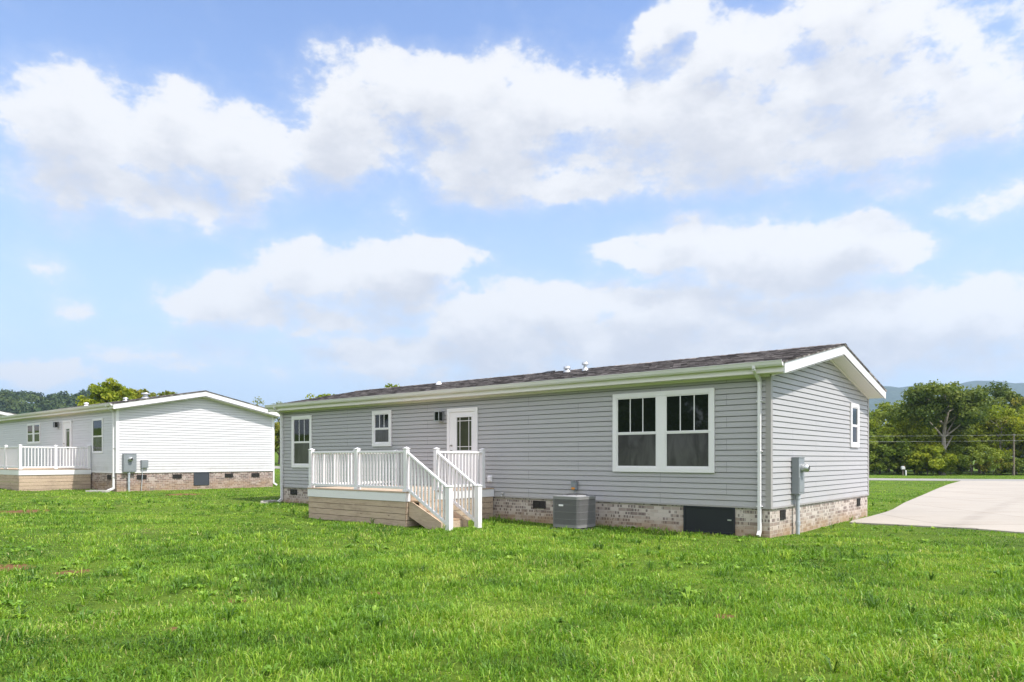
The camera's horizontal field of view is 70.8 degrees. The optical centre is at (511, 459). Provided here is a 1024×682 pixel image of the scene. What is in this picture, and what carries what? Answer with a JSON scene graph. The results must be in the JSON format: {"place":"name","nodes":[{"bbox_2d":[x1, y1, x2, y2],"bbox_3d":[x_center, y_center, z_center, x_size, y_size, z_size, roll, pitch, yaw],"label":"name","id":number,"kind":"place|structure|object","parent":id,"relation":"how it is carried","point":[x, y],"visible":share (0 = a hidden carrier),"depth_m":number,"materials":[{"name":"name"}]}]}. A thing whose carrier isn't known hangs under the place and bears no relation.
{"place":"outdoors","nodes":[
{"label":"outdoors","id":0,"kind":"place"},
{"bbox_2d":[0,403,77,413],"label":"hill","id":1,"kind":"structure","parent":0,"point":[36,409],"depth_m":418.24,"materials":[{"name":"green plant"}]},
{"bbox_2d":[0,388,107,413],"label":"forest","id":2,"kind":"object","parent":1,"relation":"on","point":[12,399],"visible":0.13,"depth_m":418.04,"materials":[{"name":"green plant"}]},
{"bbox_2d":[0,446,1023,681],"bbox_3d":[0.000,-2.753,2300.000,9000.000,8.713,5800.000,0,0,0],"label":"ground","id":3,"kind":"structure","parent":0,"point":[458,666],"depth_m":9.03,"materials":[{"name":"green plant"}]},
{"bbox_2d":[0,411,15,415],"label":"house","id":4,"kind":"structure","parent":3,"relation":"on","point":[3,413],"depth_m":49.69,"materials":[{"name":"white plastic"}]},
{"bbox_2d":[0,444,90,490],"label":"deck","id":5,"kind":"structure","parent":3,"relation":"on","point":[55,475],"depth_m":30.27,"materials":[{"name":"white wood"}]},
{"bbox_2d":[85,490,109,491],"bbox_3d":[-16.890,1.312,29.387,0.900,0.095,0.280,0,0,7],"label":"splash block","id":6,"kind":"object","parent":3,"relation":"on","point":[97,490],"depth_m":29.26,"materials":[{"name":"concrete"}]},
{"bbox_2d":[75,378,137,405],"bbox_3d":[-34.522,-3.207,62.291,5.015,7.506,5.097,0,0,0],"label":"broadleaf tree","id":7,"kind":"object","parent":3,"relation":"on","point":[110,390],"visible":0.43,"depth_m":60.93,"materials":[{"name":"green plant"}]},
{"bbox_2d":[0,390,279,491],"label":"house","id":8,"kind":"structure","parent":3,"relation":"on","point":[204,439],"depth_m":32.33,"materials":[{"name":"white plastic"}]},
{"bbox_2d":[27,423,39,443],"bbox_3d":[-24.023,-1.285,36.166,1.950,1.020,0.036,0,0,40],"label":"window","id":9,"kind":"structure","parent":8,"relation":"in","point":[33,430],"depth_m":36.15,"materials":[{"name":"white plastic"}]},
{"bbox_2d":[53,422,58,427],"bbox_3d":[-21.466,-1.615,33.889,0.210,0.280,0.210,0,0,40],"label":"wall lantern","id":10,"kind":"object","parent":8,"relation":"attached to","point":[55,424],"depth_m":33.85,"materials":[{"name":"metal"}]},
{"bbox_2d":[63,422,69,465],"bbox_3d":[-20.490,-0.675,33.173,0.880,2.020,0.093,0,0,40],"label":"door","id":11,"kind":"structure","parent":8,"relation":"in","point":[66,443],"depth_m":33.20,"materials":[{"name":"white plastic"}]},
{"bbox_2d":[92,418,102,452],"bbox_3d":[-17.792,-0.995,30.922,1.140,1.500,0.036,0,0,40],"label":"window","id":12,"kind":"structure","parent":8,"relation":"in","point":[97,424],"depth_m":30.93,"materials":[{"name":"white plastic"}]},
{"bbox_2d":[122,454,136,491],"bbox_3d":[-15.868,0.764,29.951,0.302,1.982,0.512,0,0,40],"label":"electric meter","id":13,"kind":"object","parent":8,"relation":"attached to","point":[129,463],"visible":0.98,"depth_m":29.93,"materials":[{"name":"grey metal"}]},
{"bbox_2d":[141,460,147,490],"bbox_3d":[-15.548,0.748,30.481,0.108,1.416,0.292,0,0,40],"label":"utility box","id":14,"kind":"object","parent":8,"relation":"attached to","point":[144,463],"visible":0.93,"depth_m":30.42,"materials":[{"name":"grey metal"}]},
{"bbox_2d":[194,472,208,484],"bbox_3d":[-13.983,0.878,32.449,0.044,0.595,0.710,0,0,40],"label":"crawl space door","id":15,"kind":"structure","parent":8,"relation":"in","point":[200,478],"depth_m":32.43,"materials":[{"name":"grey metal"}]},
{"bbox_2d":[128,387,156,398],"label":"broadleaf tree","id":16,"kind":"object","parent":3,"relation":"on","point":[139,395],"visible":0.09,"depth_m":69.64,"materials":[{"name":"green plant"}]},
{"bbox_2d":[156,390,176,395],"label":"broadleaf tree","id":17,"kind":"object","parent":3,"relation":"on","point":[166,392],"visible":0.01,"depth_m":71.53,"materials":[{"name":"green plant"}]},
{"bbox_2d":[252,396,279,440],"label":"broadleaf tree","id":18,"kind":"object","parent":3,"relation":"on","point":[276,424],"visible":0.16,"depth_m":66.41,"materials":[{"name":"green plant"}]},
{"bbox_2d":[260,500,276,502],"bbox_3d":[-8.309,1.458,24.617,0.280,0.095,0.600,0,0,11],"label":"splash block","id":19,"kind":"object","parent":3,"relation":"on","point":[268,501],"depth_m":24.55,"materials":[{"name":"concrete"}]},
{"bbox_2d":[272,401,281,463],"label":"broadleaf tree","id":20,"kind":"object","parent":3,"relation":"on","point":[276,445],"visible":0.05,"depth_m":71.53,"materials":[{"name":"green plant"}]},
{"bbox_2d":[305,393,335,398],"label":"broadleaf tree","id":21,"kind":"object","parent":3,"relation":"on","point":[322,395],"visible":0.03,"depth_m":66.64,"materials":[{"name":"green plant"}]},
{"bbox_2d":[385,383,399,387],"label":"broadleaf tree","id":22,"kind":"object","parent":3,"relation":"on","point":[391,385],"visible":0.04,"depth_m":71.43,"materials":[{"name":"green plant"}]},
{"bbox_2d":[307,447,493,530],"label":"deck","id":23,"kind":"structure","parent":3,"relation":"on","point":[438,502],"depth_m":17.16,"materials":[{"name":"white wood"}]},
{"bbox_2d":[550,493,595,529],"bbox_3d":[1.404,1.213,16.218,0.800,0.854,0.800,0,0,40],"label":"air conditioner","id":24,"kind":"object","parent":3,"relation":"on","point":[574,510],"visible":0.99,"depth_m":15.95,"materials":[{"name":"metal"}]},
{"bbox_2d":[264,343,886,537],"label":"house","id":25,"kind":"structure","parent":3,"relation":"on","point":[710,445],"depth_m":16.69,"materials":[{"name":"grey plastic"}]},
{"bbox_2d":[291,415,311,467],"bbox_3d":[-7.084,-0.587,24.269,1.160,1.745,0.046,0,0,40],"label":"window","id":26,"kind":"structure","parent":25,"relation":"in","point":[301,426],"depth_m":24.29,"materials":[{"name":"white plastic"}]},
{"bbox_2d":[372,410,391,446],"bbox_3d":[-3.901,-0.920,21.595,0.880,1.080,0.046,0,0,40],"label":"window","id":27,"kind":"structure","parent":25,"relation":"in","point":[382,419],"depth_m":21.58,"materials":[{"name":"white plastic"}]},
{"bbox_2d":[433,411,443,421],"bbox_3d":[-2.021,-1.180,19.882,0.210,0.280,0.210,0,0,40],"label":"wall lantern","id":28,"kind":"object","parent":25,"relation":"attached to","point":[438,416],"depth_m":19.83,"materials":[{"name":"metal"}]},
{"bbox_2d":[450,411,473,484],"bbox_3d":[-1.354,-0.295,19.416,0.940,1.970,0.093,0,0,40],"label":"door","id":29,"kind":"structure","parent":25,"relation":"in","point":[461,423],"depth_m":19.44,"materials":[{"name":"white plastic"}]},
{"bbox_2d":[487,475,491,481],"bbox_3d":[-0.587,0.515,18.776,0.150,0.180,0.055,0,0,40],"label":"outlet cover","id":30,"kind":"object","parent":25,"relation":"attached to","point":[489,478],"visible":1,"depth_m":18.75,"materials":[{"name":"white plastic"}]},
{"bbox_2d":[571,481,577,490],"bbox_3d":[1.357,0.797,16.898,0.163,0.554,0.439,0,0,45],"label":"disconnect box","id":31,"kind":"object","parent":25,"relation":"attached to","point":[574,485],"visible":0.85,"depth_m":16.98,"materials":[{"name":"grey metal"}]},
{"bbox_2d":[612,388,714,472],"bbox_3d":[3.229,-0.592,15.589,2.440,1.755,0.046,0,0,40],"label":"window","id":32,"kind":"structure","parent":25,"relation":"in","point":[672,430],"depth_m":15.52,"materials":[{"name":"white plastic"}]},
{"bbox_2d":[683,505,734,534],"bbox_3d":[4.069,1.252,14.910,1.125,0.555,0.050,0,0,40],"label":"crawl space door","id":33,"kind":"structure","parent":25,"relation":"in","point":[704,519],"depth_m":14.89,"materials":[{"name":"metal"}]},
{"bbox_2d":[792,457,809,533],"bbox_3d":[6.029,1.059,14.991,0.302,2.202,0.352,0,0,40],"label":"electric meter","id":34,"kind":"object","parent":25,"relation":"attached to","point":[799,467],"visible":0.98,"depth_m":14.93,"materials":[{"name":"grey metal"}]},
{"bbox_2d":[850,403,859,447],"bbox_3d":[8.805,-0.865,18.510,0.046,1.130,0.740,0,0,40],"label":"window","id":35,"kind":"structure","parent":25,"relation":"in","point":[854,408],"depth_m":18.51,"materials":[{"name":"white plastic"}]},
{"bbox_2d":[869,454,877,469],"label":"shrub","id":36,"kind":"object","parent":3,"relation":"on","point":[871,456],"visible":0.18,"depth_m":69.10,"materials":[{"name":"green plant"}]},
{"bbox_2d":[869,409,892,437],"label":"broadleaf tree","id":37,"kind":"object","parent":3,"relation":"on","point":[871,414],"visible":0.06,"depth_m":79.14,"materials":[{"name":"green plant"}]},
{"bbox_2d":[869,450,898,474],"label":"shrub","id":38,"kind":"object","parent":3,"relation":"on","point":[879,466],"visible":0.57,"depth_m":69.17,"materials":[{"name":"green plant"}]},
{"bbox_2d":[869,431,914,473],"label":"broadleaf tree","id":39,"kind":"object","parent":3,"relation":"on","point":[899,449],"visible":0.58,"depth_m":69.55,"materials":[{"name":"green plant"}]},
{"bbox_2d":[876,456,911,474],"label":"shrub","id":40,"kind":"object","parent":3,"relation":"on","point":[888,465],"visible":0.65,"depth_m":69.37,"materials":[{"name":"green plant"}]},
{"bbox_2d":[869,408,920,472],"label":"broadleaf tree","id":41,"kind":"object","parent":3,"relation":"on","point":[888,417],"visible":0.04,"depth_m":78.93,"materials":[{"name":"green plant"}]},
{"bbox_2d":[869,400,938,471],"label":"broadleaf tree","id":42,"kind":"object","parent":3,"relation":"on","point":[883,405],"visible":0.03,"depth_m":81.72,"materials":[{"name":"green plant"}]},
{"bbox_2d":[869,416,944,473],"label":"broadleaf tree","id":43,"kind":"object","parent":3,"relation":"on","point":[910,435],"visible":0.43,"depth_m":71.91,"materials":[{"name":"green plant"}]},
{"bbox_2d":[892,459,931,474],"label":"shrub","id":44,"kind":"object","parent":3,"relation":"on","point":[928,468],"visible":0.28,"depth_m":70.08,"materials":[{"name":"green plant"}]},
{"bbox_2d":[897,444,961,474],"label":"shrub","id":45,"kind":"object","parent":3,"relation":"on","point":[938,457],"visible":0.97,"depth_m":67.74,"materials":[{"name":"green plant"}]},
{"bbox_2d":[914,463,952,474],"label":"shrub","id":46,"kind":"object","parent":3,"relation":"on","point":[932,469],"visible":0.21,"depth_m":69.23,"materials":[{"name":"green plant"}]},
{"bbox_2d":[884,379,993,474],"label":"broadleaf tree","id":47,"kind":"object","parent":3,"relation":"on","point":[966,407],"visible":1,"depth_m":68.95,"materials":[{"name":"green plant"}]},
{"bbox_2d":[935,462,973,474],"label":"shrub","id":48,"kind":"object","parent":3,"relation":"on","point":[960,469],"visible":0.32,"depth_m":70.05,"materials":[{"name":"green plant"}]},
{"bbox_2d":[934,412,978,463],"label":"broadleaf tree","id":49,"kind":"object","parent":3,"relation":"on","point":[948,437],"visible":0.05,"depth_m":80.38,"materials":[{"name":"green plant"}]},
{"bbox_2d":[946,404,1001,471],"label":"broadleaf tree","id":50,"kind":"object","parent":3,"relation":"on","point":[952,447],"visible":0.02,"depth_m":89.20,"materials":[{"name":"green plant"}]},
{"bbox_2d":[950,443,1004,474],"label":"shrub","id":51,"kind":"object","parent":3,"relation":"on","point":[992,454],"visible":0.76,"depth_m":68.27,"materials":[{"name":"green plant"}]},
{"bbox_2d":[948,421,1022,473],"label":"broadleaf tree","id":52,"kind":"object","parent":3,"relation":"on","point":[971,441],"visible":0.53,"depth_m":72.67,"materials":[{"name":"green plant"}]},
{"bbox_2d":[957,380,1023,470],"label":"broadleaf tree","id":53,"kind":"object","parent":3,"relation":"on","point":[1003,394],"visible":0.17,"depth_m":83.08,"materials":[{"name":"green plant"}]},
{"bbox_2d":[973,454,1019,474],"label":"shrub","id":54,"kind":"object","parent":3,"relation":"on","point":[986,465],"visible":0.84,"depth_m":69.15,"materials":[{"name":"green plant"}]},
{"bbox_2d":[973,404,1023,473],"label":"broadleaf tree","id":55,"kind":"object","parent":3,"relation":"on","point":[1019,429],"visible":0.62,"depth_m":72.48,"materials":[{"name":"green plant"}]},
{"bbox_2d":[986,414,1018,474],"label":"broadleaf tree","id":56,"kind":"object","parent":3,"relation":"on","point":[1004,421],"visible":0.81,"depth_m":72.02,"materials":[{"name":"green plant"}]},
{"bbox_2d":[995,454,1023,474],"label":"shrub","id":57,"kind":"object","parent":3,"relation":"on","point":[1007,458],"visible":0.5,"depth_m":69.50,"materials":[{"name":"green plant"}]},
{"bbox_2d":[1003,397,1023,442],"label":"broadleaf tree","id":58,"kind":"object","parent":3,"relation":"on","point":[1014,401],"visible":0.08,"depth_m":80.61,"materials":[{"name":"green plant"}]},
{"bbox_2d":[1013,434,1014,475],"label":"utility pole","id":59,"kind":"object","parent":3,"relation":"on","point":[1014,454],"visible":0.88,"depth_m":68.44,"materials":[{"name":"brown wood"}]},
{"bbox_2d":[1008,431,1023,457],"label":"broadleaf tree","id":60,"kind":"object","parent":3,"relation":"on","point":[1019,445],"visible":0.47,"depth_m":72.28,"materials":[{"name":"green plant"}]},
{"bbox_2d":[1009,457,1023,472],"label":"shrub","id":61,"kind":"object","parent":3,"relation":"on","point":[1021,470],"visible":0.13,"depth_m":70.14,"materials":[{"name":"green plant"}]},
{"bbox_2d":[0,0,1023,421],"label":"sky","id":62,"kind":"structure","parent":0,"point":[283,201],"materials":[{"name":"blue"}]},
{"bbox_2d":[274,466,1023,480],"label":"road","id":63,"kind":"structure","parent":0,"point":[886,479],"depth_m":53.63,"materials":[{"name":"grey asphalt"}]},
{"bbox_2d":[850,481,1023,533],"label":"driveway","id":64,"kind":"structure","parent":0,"point":[996,506],"depth_m":21.92,"materials":[{"name":"concrete"}]},
{"bbox_2d":[869,381,1023,456],"bbox_3d":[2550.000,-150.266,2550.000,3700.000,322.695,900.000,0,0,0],"label":"ridge","id":65,"kind":"structure","parent":0,"point":[893,394],"depth_m":2627.07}
]}

